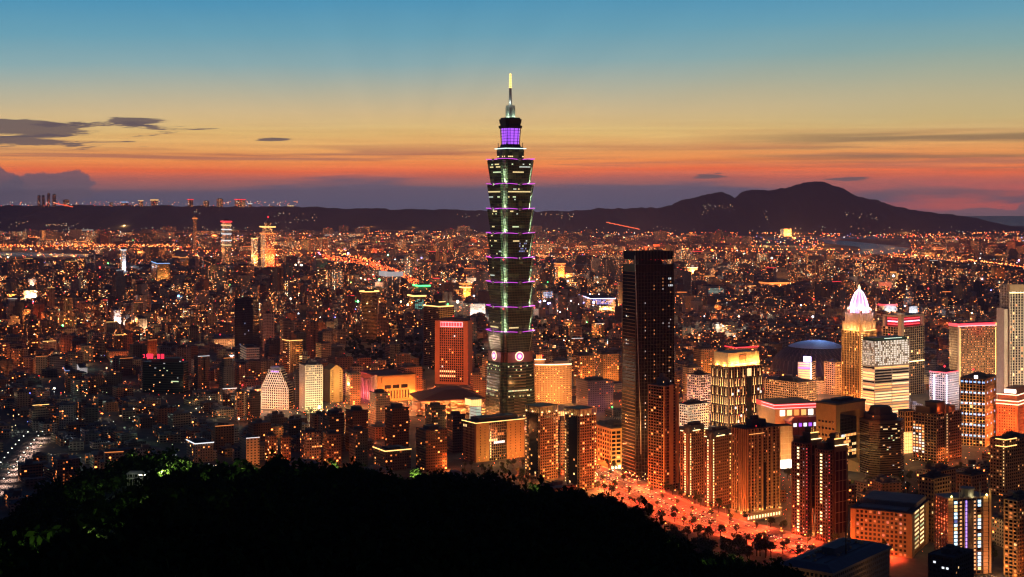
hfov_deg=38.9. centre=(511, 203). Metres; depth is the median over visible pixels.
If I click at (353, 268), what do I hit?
apartment building
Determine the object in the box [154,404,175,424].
apartment building
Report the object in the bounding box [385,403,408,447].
apartment building
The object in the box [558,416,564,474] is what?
apartment building
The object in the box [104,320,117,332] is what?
apartment building
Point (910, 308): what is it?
office building
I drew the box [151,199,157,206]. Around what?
ridge block
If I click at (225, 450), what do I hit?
building
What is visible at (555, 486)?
apartment building
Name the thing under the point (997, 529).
apartment building
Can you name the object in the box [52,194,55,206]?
ridge block
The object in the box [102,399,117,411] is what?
building
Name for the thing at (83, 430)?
building
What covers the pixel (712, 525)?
slip road
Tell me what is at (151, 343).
apartment building
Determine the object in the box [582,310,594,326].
apartment building
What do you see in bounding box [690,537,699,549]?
tree
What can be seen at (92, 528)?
tree
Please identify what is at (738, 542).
tree
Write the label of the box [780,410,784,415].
shop window
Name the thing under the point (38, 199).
ridge block
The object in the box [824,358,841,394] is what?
office building
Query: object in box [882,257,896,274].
apartment building
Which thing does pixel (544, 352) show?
apartment building
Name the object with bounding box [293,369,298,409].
apartment building
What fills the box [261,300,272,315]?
apartment building
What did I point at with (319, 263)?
apartment building
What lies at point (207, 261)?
apartment building
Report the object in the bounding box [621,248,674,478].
skyscraper
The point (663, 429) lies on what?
apartment tower
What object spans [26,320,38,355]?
apartment building
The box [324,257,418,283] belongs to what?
elevated road
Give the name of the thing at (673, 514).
tree
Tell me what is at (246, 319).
office tower
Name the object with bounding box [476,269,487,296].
apartment building
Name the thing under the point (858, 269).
apartment building
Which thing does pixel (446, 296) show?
apartment building
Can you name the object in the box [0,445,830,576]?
forest foliage
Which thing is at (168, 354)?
apartment building
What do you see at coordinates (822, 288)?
apartment building
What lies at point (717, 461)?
apartment tower
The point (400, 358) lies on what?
apartment building
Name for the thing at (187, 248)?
apartment building
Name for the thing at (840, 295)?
apartment building
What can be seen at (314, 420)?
apartment building
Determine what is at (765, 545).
tree
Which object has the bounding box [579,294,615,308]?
shopping mall
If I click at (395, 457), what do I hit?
apartment building
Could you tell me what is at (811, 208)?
mountain
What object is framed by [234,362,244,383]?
apartment building
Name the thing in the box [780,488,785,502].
building
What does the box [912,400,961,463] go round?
office building
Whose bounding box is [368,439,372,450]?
building
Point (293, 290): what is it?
apartment building
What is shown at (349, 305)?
apartment building
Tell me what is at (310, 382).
apartment building
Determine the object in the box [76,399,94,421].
apartment building
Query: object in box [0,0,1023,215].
sky
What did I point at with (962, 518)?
apartment tower
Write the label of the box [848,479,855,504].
apartment building
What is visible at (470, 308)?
office building
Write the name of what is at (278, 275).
apartment building
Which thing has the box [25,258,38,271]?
apartment building
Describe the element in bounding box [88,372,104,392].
apartment building
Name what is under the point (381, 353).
buildings
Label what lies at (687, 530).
tree
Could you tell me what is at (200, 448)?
apartment building
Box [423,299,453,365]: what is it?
office tower
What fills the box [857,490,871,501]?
building
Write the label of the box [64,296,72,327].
apartment building
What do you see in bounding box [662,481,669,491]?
tree
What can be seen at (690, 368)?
office building
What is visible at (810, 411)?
shop window
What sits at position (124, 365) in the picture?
apartment building
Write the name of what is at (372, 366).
apartment building
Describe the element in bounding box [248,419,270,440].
apartment building
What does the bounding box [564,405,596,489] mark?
apartment tower
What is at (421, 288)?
office tower
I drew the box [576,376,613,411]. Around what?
office building
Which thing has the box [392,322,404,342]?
apartment building
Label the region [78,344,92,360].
apartment building
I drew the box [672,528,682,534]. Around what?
tree
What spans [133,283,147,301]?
apartment building
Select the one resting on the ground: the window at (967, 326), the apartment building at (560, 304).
the apartment building at (560, 304)
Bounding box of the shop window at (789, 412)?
[787,410,791,415]
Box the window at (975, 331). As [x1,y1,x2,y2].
[962,331,994,373]
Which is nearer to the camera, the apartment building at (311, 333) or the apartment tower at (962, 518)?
the apartment tower at (962, 518)
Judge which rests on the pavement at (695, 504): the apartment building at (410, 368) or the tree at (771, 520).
the tree at (771, 520)
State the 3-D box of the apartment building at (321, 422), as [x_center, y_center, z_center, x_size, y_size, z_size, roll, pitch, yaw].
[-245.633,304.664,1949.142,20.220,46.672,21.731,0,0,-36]
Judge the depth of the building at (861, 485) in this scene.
1648.57 m
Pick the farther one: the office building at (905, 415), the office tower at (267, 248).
the office tower at (267, 248)
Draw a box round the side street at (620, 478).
[600,460,679,483]
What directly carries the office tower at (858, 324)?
on the ground
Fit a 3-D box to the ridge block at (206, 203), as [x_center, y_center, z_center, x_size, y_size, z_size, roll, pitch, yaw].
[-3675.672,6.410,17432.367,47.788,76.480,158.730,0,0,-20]
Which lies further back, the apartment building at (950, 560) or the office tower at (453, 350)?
the office tower at (453, 350)
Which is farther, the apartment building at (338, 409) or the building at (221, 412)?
the building at (221, 412)
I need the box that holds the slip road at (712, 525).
[678,524,716,530]
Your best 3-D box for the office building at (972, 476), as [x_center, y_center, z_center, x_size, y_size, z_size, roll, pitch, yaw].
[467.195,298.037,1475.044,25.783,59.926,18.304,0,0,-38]
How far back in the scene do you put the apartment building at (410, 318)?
3795.55 m
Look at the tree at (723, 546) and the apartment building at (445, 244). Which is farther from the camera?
the apartment building at (445, 244)
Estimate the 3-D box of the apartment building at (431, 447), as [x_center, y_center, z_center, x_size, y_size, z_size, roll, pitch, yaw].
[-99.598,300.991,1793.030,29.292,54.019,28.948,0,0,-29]
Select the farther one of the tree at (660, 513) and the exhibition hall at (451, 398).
the exhibition hall at (451, 398)
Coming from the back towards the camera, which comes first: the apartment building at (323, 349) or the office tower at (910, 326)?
the apartment building at (323, 349)
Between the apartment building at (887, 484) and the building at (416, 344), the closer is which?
the apartment building at (887, 484)
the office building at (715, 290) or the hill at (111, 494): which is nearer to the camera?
the hill at (111, 494)
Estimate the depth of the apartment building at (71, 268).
5697.19 m
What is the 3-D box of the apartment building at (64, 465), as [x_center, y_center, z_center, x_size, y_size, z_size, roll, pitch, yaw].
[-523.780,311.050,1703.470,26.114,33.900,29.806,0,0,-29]
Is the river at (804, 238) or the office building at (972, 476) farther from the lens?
the river at (804, 238)
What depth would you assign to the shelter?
614.28 m
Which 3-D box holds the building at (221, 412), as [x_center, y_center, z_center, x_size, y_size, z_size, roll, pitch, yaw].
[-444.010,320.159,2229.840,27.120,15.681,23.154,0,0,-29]
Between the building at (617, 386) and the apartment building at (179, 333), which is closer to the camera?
the building at (617, 386)
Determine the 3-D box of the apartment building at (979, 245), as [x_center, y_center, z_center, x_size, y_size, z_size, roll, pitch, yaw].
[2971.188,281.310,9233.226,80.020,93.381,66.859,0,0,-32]
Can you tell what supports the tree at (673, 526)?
on the ground
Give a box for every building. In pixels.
[0,357,12,375]
[0,428,9,437]
[2,398,13,407]
[3,487,21,502]
[5,489,31,508]
[6,297,16,318]
[8,258,23,277]
[10,401,13,410]
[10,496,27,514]
[11,346,28,364]
[13,301,24,319]
[14,389,29,412]
[15,247,27,249]
[15,406,30,417]
[17,281,29,295]
[18,458,42,480]
[21,474,45,486]
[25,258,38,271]
[25,374,40,386]
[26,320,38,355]
[29,400,48,428]
[33,302,44,318]
[33,354,46,373]
[33,418,52,430]
[33,451,47,460]
[34,247,49,250]
[34,281,46,295]
[39,318,52,334]
[39,421,56,434]
[40,339,55,349]
[42,367,56,377]
[48,231,60,240]
[48,287,54,307]
[48,354,64,372]
[50,279,62,290]
[51,431,75,441]
[52,395,71,404]
[52,453,79,482]
[56,434,72,446]
[58,333,73,352]
[59,402,73,428]
[63,365,72,373]
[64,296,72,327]
[65,260,77,281]
[65,350,82,369]
[65,369,81,391]
[66,421,88,431]
[69,247,84,249]
[69,437,83,450]
[71,377,87,394]
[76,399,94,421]
[77,362,86,371]
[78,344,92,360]
[80,425,96,440]
[81,403,97,422]
[85,429,100,444]
[87,279,97,301]
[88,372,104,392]
[89,450,103,468]
[90,337,103,357]
[90,438,108,448]
[91,303,100,327]
[94,255,102,271]
[97,384,112,394]
[97,425,118,438]
[99,441,117,449]
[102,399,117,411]
[103,371,121,385]
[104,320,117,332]
[104,447,123,467]
[105,346,127,360]
[108,296,116,316]
[110,307,120,323]
[111,427,129,441]
[112,269,125,299]
[113,333,126,349]
[113,383,132,403]
[117,356,132,375]
[117,431,136,444]
[117,445,131,454]
[118,404,134,416]
[122,408,135,420]
[123,438,145,448]
[129,342,146,359]
[131,301,142,319]
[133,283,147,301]
[134,315,146,331]
[134,444,158,456]
[135,404,153,414]
[135,413,156,428]
[136,294,146,311]
[141,396,160,406]
[142,233,157,245]
[143,353,188,392]
[145,247,157,263]
[145,338,156,355]
[151,260,169,280]
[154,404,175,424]
[156,425,179,436]
[158,431,180,442]
[164,352,175,356]
[168,411,190,427]
[174,328,187,341]
[176,343,190,372]
[181,247,192,250]
[183,279,193,304]
[184,396,202,405]
[186,427,207,438]
[186,438,213,462]
[189,325,198,342]
[194,288,208,306]
[194,353,208,388]
[194,430,210,440]
[196,278,208,289]
[199,391,217,400]
[200,399,216,411]
[202,257,215,273]
[209,246,220,251]
[211,333,234,345]
[211,423,233,452]
[212,406,233,417]
[216,270,223,292]
[218,386,236,406]
[219,355,233,390]
[219,443,236,456]
[226,350,234,358]
[229,393,234,411]
[232,286,240,310]
[232,445,239,461]
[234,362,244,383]
[234,388,242,420]
[238,263,253,278]
[238,274,249,290]
[240,344,259,359]
[240,433,259,464]
[241,376,261,388]
[242,390,249,415]
[245,358,260,380]
[246,390,260,420]
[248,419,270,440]
[255,357,273,382]
[257,284,265,298]
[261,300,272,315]
[261,366,292,409]
[263,310,273,350]
[264,337,276,358]
[264,411,287,424]
[265,432,277,462]
[271,424,282,437]
[272,267,283,290]
[273,294,283,314]
[280,317,292,354]
[280,433,290,460]
[282,332,301,373]
[283,263,292,279]
[283,415,301,435]
[288,282,297,302]
[291,433,299,451]
[293,330,305,350]
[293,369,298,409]
[294,320,305,331]
[297,303,307,317]
[299,358,322,412]
[300,428,320,461]
[301,239,313,255]
[306,320,317,358]
[307,294,317,310]
[310,411,322,430]
[312,258,326,269]
[316,238,328,249]
[316,341,330,360]
[318,269,327,287]
[319,414,322,446]
[322,409,343,451]
[323,363,342,402]
[323,430,341,465]
[324,249,339,256]
[328,348,344,363]
[329,269,341,288]
[333,327,345,343]
[334,405,344,432]
[335,353,352,369]
[342,322,352,338]
[343,369,348,394]
[345,295,354,321]
[345,370,360,404]
[345,406,367,451]
[346,263,361,280]
[347,363,362,372]
[349,426,367,466]
[353,323,360,337]
[355,354,370,368]
[366,362,378,370]
[368,421,384,439]
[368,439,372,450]
[369,389,389,423]
[371,342,381,352]
[373,445,410,470]
[377,312,388,340]
[379,270,402,297]
[385,342,399,364]
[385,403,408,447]
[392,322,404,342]
[394,239,406,251]
[394,352,409,368]
[397,363,422,391]
[400,278,406,297]
[405,254,415,276]
[405,312,415,328]
[407,292,425,313]
[408,333,421,340]
[410,341,422,350]
[416,424,446,470]
[422,262,430,286]
[425,402,445,427]
[439,239,452,250]
[442,290,451,305]
[447,411,464,452]
[452,299,463,313]
[459,283,471,295]
[462,413,524,462]
[463,302,484,315]
[470,371,481,395]
[472,321,476,344]
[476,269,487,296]
[537,289,553,301]
[537,347,552,362]
[539,269,551,285]
[542,480,575,489]
[547,314,557,328]
[549,483,562,490]
[555,293,565,317]
[555,324,567,337]
[558,234,569,245]
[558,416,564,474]
[568,303,576,316]
[568,336,582,370]
[570,318,581,337]
[572,388,575,395]
[573,352,594,385]
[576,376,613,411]
[577,278,586,294]
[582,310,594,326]
[592,322,604,337]
[596,350,618,381]
[596,419,621,468]
[605,408,621,417]
[606,258,613,279]
[608,337,621,348]
[613,381,621,391]
[676,325,690,338]
[676,348,692,360]
[679,398,708,426]
[682,294,694,311]
[682,364,702,393]
[683,271,691,294]
[687,369,710,413]
[693,345,716,372]
[698,261,706,275]
[698,284,725,295]
[703,296,716,305]
[725,343,757,349]
[738,301,748,303]
[759,282,788,285]
[764,375,816,401]
[774,267,787,281]
[778,255,787,268]
[779,424,792,468]
[780,228,790,235]
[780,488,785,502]
[780,519,891,576]
[788,272,797,284]
[798,356,815,379]
[815,260,825,278]
[815,281,829,297]
[815,396,865,471]
[816,377,825,393]
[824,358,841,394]
[835,284,845,306]
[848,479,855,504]
[850,490,929,557]
[853,261,863,276]
[855,479,867,491]
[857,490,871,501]
[862,334,909,416]
[868,474,895,490]
[872,281,891,287]
[872,476,901,492]
[874,263,887,278]
[878,304,897,311]
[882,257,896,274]
[882,291,897,302]
[896,272,909,298]
[898,409,914,452]
[903,290,916,307]
[905,305,916,312]
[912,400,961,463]
[916,464,930,481]
[918,469,949,542]
[922,260,937,281]
[927,462,955,492]
[928,544,973,576]
[929,365,959,409]
[945,261,955,276]
[953,282,964,304]
[956,467,986,493]
[958,459,987,485]
[970,240,986,254]
[971,280,984,297]
[977,460,989,475]
[979,276,993,287]
[990,431,1023,495]
[991,266,1004,278]
[991,512,1003,547]
[996,385,1023,435]
[999,490,1015,507]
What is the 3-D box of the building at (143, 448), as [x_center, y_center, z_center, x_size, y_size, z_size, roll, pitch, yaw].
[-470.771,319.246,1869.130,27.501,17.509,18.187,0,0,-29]
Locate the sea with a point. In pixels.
(1013, 220)
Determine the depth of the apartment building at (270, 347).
3015.52 m
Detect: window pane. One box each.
[384,384,408,398]
[480,423,520,454]
[818,419,833,441]
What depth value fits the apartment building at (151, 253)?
7454.99 m
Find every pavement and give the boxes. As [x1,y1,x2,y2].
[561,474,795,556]
[600,466,897,558]
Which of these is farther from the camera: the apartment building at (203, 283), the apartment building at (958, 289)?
the apartment building at (203, 283)
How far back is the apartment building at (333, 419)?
1909.77 m
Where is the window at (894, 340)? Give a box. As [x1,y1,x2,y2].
[864,340,908,364]
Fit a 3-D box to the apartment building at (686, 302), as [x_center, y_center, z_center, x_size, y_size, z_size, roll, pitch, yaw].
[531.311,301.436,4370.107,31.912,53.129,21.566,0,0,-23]
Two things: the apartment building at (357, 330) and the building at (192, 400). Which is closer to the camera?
the building at (192, 400)
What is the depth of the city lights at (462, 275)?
9149.47 m
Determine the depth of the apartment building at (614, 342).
3064.68 m
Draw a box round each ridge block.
[37,195,40,205]
[42,195,44,206]
[47,193,49,206]
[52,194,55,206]
[63,199,68,205]
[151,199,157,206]
[187,199,193,206]
[203,201,208,206]
[217,198,222,206]
[234,199,245,206]
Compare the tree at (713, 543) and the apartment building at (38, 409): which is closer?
the tree at (713, 543)
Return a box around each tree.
[82,524,102,537]
[125,449,137,457]
[156,462,172,476]
[326,458,339,467]
[409,468,421,477]
[528,482,541,489]
[601,483,607,492]
[608,484,614,495]
[611,461,617,470]
[635,497,641,504]
[655,510,665,524]
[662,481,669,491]
[670,524,679,529]
[671,509,678,521]
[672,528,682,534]
[677,488,684,497]
[683,526,690,537]
[689,516,696,528]
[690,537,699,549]
[693,491,700,499]
[693,524,703,537]
[698,536,708,546]
[703,526,713,540]
[708,539,718,548]
[716,498,722,512]
[718,524,725,535]
[720,535,727,551]
[720,538,730,551]
[726,545,737,556]
[728,512,733,523]
[731,538,743,549]
[735,545,746,557]
[736,535,747,545]
[742,510,749,517]
[745,547,753,559]
[751,536,762,555]
[753,541,762,555]
[758,536,769,557]
[767,541,775,556]
[768,517,774,527]
[779,520,787,528]
[780,541,786,553]
[794,544,803,554]
[830,533,839,538]
[991,549,997,560]
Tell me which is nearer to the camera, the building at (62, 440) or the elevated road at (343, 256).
the building at (62, 440)
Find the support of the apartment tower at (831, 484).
on the ground
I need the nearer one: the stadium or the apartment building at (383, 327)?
the stadium
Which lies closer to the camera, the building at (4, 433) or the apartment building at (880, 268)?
the building at (4, 433)
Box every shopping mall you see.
[18,277,36,297]
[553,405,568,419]
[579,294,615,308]
[595,304,612,309]
[756,397,815,435]
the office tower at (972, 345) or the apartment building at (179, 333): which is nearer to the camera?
the office tower at (972, 345)
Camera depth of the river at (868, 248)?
10719.80 m
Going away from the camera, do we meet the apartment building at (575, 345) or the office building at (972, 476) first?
the office building at (972, 476)
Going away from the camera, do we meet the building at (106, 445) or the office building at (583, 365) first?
the building at (106, 445)
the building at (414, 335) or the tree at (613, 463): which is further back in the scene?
the building at (414, 335)
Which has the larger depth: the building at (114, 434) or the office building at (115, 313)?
the office building at (115, 313)
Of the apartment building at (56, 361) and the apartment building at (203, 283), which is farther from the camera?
the apartment building at (203, 283)
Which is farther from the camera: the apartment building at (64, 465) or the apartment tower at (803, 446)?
the apartment building at (64, 465)
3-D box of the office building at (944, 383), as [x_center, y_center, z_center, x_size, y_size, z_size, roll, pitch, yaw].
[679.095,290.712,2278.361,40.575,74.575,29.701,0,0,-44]
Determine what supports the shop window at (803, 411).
in the shopping mall at (798, 414)
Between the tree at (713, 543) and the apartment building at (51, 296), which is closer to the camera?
the tree at (713, 543)
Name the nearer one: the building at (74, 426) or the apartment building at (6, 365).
the building at (74, 426)
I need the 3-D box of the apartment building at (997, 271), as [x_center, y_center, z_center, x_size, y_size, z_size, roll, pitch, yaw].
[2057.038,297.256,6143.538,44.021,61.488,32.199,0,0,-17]
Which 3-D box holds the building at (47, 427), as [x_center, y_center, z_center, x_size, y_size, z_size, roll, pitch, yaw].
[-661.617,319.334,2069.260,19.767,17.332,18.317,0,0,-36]
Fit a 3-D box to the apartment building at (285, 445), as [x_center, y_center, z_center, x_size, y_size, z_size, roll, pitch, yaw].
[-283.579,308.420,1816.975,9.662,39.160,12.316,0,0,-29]
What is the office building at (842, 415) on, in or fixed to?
on the ground
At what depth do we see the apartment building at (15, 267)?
5927.63 m
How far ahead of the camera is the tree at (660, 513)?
1477.96 m
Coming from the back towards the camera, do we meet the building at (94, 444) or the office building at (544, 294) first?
the office building at (544, 294)
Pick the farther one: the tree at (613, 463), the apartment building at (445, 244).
the apartment building at (445, 244)
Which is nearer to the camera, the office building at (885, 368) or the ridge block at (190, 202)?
the office building at (885, 368)
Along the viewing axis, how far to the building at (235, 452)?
1834.95 m
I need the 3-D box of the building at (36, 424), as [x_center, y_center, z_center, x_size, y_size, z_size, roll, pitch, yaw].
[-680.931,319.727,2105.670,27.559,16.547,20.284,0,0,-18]
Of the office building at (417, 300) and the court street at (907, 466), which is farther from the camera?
the office building at (417, 300)
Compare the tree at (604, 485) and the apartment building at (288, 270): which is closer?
the tree at (604, 485)
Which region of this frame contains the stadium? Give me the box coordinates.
[769,340,841,378]
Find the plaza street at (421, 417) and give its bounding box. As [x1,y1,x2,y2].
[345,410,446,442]
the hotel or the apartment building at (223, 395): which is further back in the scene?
the hotel
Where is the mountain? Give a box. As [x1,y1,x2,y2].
[481,181,1023,234]
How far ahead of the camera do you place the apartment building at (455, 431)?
1907.08 m
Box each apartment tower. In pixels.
[251,236,257,265]
[524,402,557,479]
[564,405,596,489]
[648,373,678,489]
[680,421,707,496]
[704,426,730,507]
[730,415,781,520]
[791,425,821,536]
[815,431,847,542]
[934,482,990,573]
[1004,490,1023,576]
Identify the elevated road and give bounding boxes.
[289,254,372,262]
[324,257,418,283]
[694,249,852,251]
[895,256,1023,267]
[905,236,1019,240]
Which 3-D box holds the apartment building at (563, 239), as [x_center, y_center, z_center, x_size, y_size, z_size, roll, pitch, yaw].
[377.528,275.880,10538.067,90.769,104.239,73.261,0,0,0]
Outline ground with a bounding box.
[0,226,1023,576]
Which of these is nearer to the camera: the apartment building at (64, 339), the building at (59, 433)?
the building at (59, 433)
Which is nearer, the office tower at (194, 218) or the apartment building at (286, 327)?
the apartment building at (286, 327)
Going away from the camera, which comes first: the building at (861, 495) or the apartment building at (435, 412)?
the building at (861, 495)
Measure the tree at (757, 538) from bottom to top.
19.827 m
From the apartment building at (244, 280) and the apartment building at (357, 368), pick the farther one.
the apartment building at (244, 280)
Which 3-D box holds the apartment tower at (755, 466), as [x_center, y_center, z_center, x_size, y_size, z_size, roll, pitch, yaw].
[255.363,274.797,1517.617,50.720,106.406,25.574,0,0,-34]
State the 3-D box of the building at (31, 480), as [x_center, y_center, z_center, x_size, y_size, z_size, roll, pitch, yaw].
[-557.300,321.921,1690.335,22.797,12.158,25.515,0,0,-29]
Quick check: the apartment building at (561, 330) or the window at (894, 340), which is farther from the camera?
the apartment building at (561, 330)
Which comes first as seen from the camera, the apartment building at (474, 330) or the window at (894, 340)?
the window at (894, 340)
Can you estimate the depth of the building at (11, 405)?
2301.08 m
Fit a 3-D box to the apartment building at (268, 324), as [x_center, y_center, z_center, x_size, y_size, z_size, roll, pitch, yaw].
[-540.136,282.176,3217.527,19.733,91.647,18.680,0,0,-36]
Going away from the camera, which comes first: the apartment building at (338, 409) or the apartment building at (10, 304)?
the apartment building at (338, 409)
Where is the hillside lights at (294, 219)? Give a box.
[1,201,975,232]
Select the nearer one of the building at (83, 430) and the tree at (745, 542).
the tree at (745, 542)
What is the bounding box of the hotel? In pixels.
[533,355,571,403]
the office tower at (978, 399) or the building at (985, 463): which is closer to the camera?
the building at (985, 463)
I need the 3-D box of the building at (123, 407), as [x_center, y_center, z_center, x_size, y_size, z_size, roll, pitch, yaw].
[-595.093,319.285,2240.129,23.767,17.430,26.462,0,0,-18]
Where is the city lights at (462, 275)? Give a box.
[0,231,1023,515]
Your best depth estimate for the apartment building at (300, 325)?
3043.07 m
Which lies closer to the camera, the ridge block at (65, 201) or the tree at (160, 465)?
the tree at (160, 465)
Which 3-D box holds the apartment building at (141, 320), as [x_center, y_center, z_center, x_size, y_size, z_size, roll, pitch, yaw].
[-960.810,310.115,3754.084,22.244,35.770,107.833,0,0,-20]
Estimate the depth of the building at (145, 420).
2119.00 m
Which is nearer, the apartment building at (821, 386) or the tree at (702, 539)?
the tree at (702, 539)
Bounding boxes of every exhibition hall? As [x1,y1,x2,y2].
[359,369,414,400]
[397,386,485,415]
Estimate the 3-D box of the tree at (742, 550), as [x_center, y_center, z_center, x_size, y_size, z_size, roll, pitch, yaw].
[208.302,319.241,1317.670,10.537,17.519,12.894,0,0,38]
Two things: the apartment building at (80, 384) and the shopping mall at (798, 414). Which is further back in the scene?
the apartment building at (80, 384)
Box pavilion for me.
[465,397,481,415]
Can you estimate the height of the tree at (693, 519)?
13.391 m
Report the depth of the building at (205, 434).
1975.64 m
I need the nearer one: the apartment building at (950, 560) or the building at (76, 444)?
the apartment building at (950, 560)
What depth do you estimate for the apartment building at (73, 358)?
2821.93 m
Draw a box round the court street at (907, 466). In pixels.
[870,462,959,477]
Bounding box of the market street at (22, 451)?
[0,438,38,484]
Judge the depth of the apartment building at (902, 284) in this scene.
4706.97 m
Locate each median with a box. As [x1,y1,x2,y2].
[596,470,818,546]
[596,480,804,552]
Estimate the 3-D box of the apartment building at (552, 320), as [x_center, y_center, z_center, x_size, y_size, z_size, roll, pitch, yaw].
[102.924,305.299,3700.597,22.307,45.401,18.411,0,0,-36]
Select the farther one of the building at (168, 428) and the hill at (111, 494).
the building at (168, 428)
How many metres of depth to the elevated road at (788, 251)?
9244.35 m
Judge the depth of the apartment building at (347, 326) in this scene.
3508.10 m
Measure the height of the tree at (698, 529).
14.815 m
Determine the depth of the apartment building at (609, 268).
5956.68 m
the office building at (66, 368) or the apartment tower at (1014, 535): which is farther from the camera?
the office building at (66, 368)
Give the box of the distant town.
[0,225,1023,511]
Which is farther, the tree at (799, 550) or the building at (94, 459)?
the building at (94, 459)
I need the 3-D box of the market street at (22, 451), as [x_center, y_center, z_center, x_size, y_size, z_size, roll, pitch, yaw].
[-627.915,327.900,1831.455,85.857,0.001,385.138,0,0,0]
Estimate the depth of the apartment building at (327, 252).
8712.26 m
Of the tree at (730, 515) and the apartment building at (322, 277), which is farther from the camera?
the apartment building at (322, 277)
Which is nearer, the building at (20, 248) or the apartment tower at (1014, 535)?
the apartment tower at (1014, 535)
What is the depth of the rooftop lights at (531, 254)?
6323.75 m
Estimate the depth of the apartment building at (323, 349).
2744.01 m
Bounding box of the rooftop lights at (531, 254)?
[23,225,1023,355]
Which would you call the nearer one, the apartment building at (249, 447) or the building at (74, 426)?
the apartment building at (249, 447)
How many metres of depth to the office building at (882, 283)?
5614.04 m
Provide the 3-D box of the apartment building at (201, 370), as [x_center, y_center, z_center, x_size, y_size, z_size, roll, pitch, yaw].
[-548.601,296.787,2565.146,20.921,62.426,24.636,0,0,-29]
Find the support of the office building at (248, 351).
on the ground
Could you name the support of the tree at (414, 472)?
on the hill at (111, 494)
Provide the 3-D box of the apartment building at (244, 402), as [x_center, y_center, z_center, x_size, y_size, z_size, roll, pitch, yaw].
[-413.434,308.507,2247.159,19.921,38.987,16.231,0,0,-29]
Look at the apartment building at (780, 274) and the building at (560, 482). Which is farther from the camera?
the apartment building at (780, 274)
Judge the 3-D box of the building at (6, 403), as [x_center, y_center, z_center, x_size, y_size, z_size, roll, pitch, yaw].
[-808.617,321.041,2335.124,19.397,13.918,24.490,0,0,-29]
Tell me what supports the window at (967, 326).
in the office tower at (972, 345)
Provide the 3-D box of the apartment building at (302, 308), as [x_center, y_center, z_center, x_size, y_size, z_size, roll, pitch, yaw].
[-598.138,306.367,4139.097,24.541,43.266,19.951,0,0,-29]
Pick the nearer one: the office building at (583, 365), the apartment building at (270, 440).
the apartment building at (270, 440)
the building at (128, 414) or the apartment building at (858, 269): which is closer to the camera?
the building at (128, 414)
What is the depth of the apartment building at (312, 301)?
4145.10 m
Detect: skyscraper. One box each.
[485,73,534,417]
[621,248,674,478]
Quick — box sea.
[967,216,1023,225]
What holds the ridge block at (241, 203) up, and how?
on the tableland hill at (122, 218)
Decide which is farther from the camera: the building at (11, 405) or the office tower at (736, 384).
the building at (11, 405)
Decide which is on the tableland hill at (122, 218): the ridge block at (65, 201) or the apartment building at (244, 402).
the ridge block at (65, 201)
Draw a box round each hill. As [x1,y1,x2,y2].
[0,205,535,234]
[46,481,489,572]
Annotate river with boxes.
[0,252,88,256]
[768,237,884,239]
[821,239,909,253]
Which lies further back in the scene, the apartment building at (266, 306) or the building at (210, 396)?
the apartment building at (266, 306)
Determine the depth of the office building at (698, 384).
2250.40 m
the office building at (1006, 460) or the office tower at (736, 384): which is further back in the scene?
the office tower at (736, 384)
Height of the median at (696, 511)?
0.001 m
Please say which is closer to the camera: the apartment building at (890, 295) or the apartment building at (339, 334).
the apartment building at (339, 334)
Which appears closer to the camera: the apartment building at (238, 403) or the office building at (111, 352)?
the apartment building at (238, 403)
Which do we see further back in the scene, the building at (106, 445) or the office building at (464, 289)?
the office building at (464, 289)
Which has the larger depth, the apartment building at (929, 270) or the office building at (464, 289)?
the apartment building at (929, 270)
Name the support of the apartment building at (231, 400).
on the ground
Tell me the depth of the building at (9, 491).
1597.03 m
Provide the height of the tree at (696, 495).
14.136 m
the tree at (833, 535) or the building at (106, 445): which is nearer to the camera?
the tree at (833, 535)
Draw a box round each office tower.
[120,247,125,270]
[192,216,197,252]
[214,320,229,334]
[221,219,231,264]
[235,296,258,346]
[260,216,275,267]
[359,288,378,342]
[412,283,430,303]
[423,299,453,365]
[435,316,471,384]
[554,262,564,277]
[711,349,762,427]
[841,285,876,398]
[859,404,903,475]
[883,312,923,394]
[949,321,996,391]
[960,368,995,446]
[997,284,1023,398]
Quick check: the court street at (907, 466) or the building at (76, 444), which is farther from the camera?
the building at (76, 444)
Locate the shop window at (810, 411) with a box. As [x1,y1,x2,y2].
[808,409,812,414]
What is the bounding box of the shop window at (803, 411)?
[801,409,805,414]
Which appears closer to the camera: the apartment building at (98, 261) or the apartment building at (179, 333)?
the apartment building at (179, 333)
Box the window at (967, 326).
[962,326,994,372]
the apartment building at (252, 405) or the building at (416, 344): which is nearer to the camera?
the apartment building at (252, 405)
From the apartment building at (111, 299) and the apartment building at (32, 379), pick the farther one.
the apartment building at (111, 299)
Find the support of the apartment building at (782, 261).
on the ground
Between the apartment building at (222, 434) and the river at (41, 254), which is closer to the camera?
the apartment building at (222, 434)
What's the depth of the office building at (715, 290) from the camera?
5117.35 m
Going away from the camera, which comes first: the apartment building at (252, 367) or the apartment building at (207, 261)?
the apartment building at (252, 367)
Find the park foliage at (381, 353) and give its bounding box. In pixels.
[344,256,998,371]
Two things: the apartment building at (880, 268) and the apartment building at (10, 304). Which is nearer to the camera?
the apartment building at (10, 304)
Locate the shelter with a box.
[126,471,149,485]
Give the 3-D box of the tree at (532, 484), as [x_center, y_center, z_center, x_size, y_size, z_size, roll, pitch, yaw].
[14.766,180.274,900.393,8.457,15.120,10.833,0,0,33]
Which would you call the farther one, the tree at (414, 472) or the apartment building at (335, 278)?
the apartment building at (335, 278)

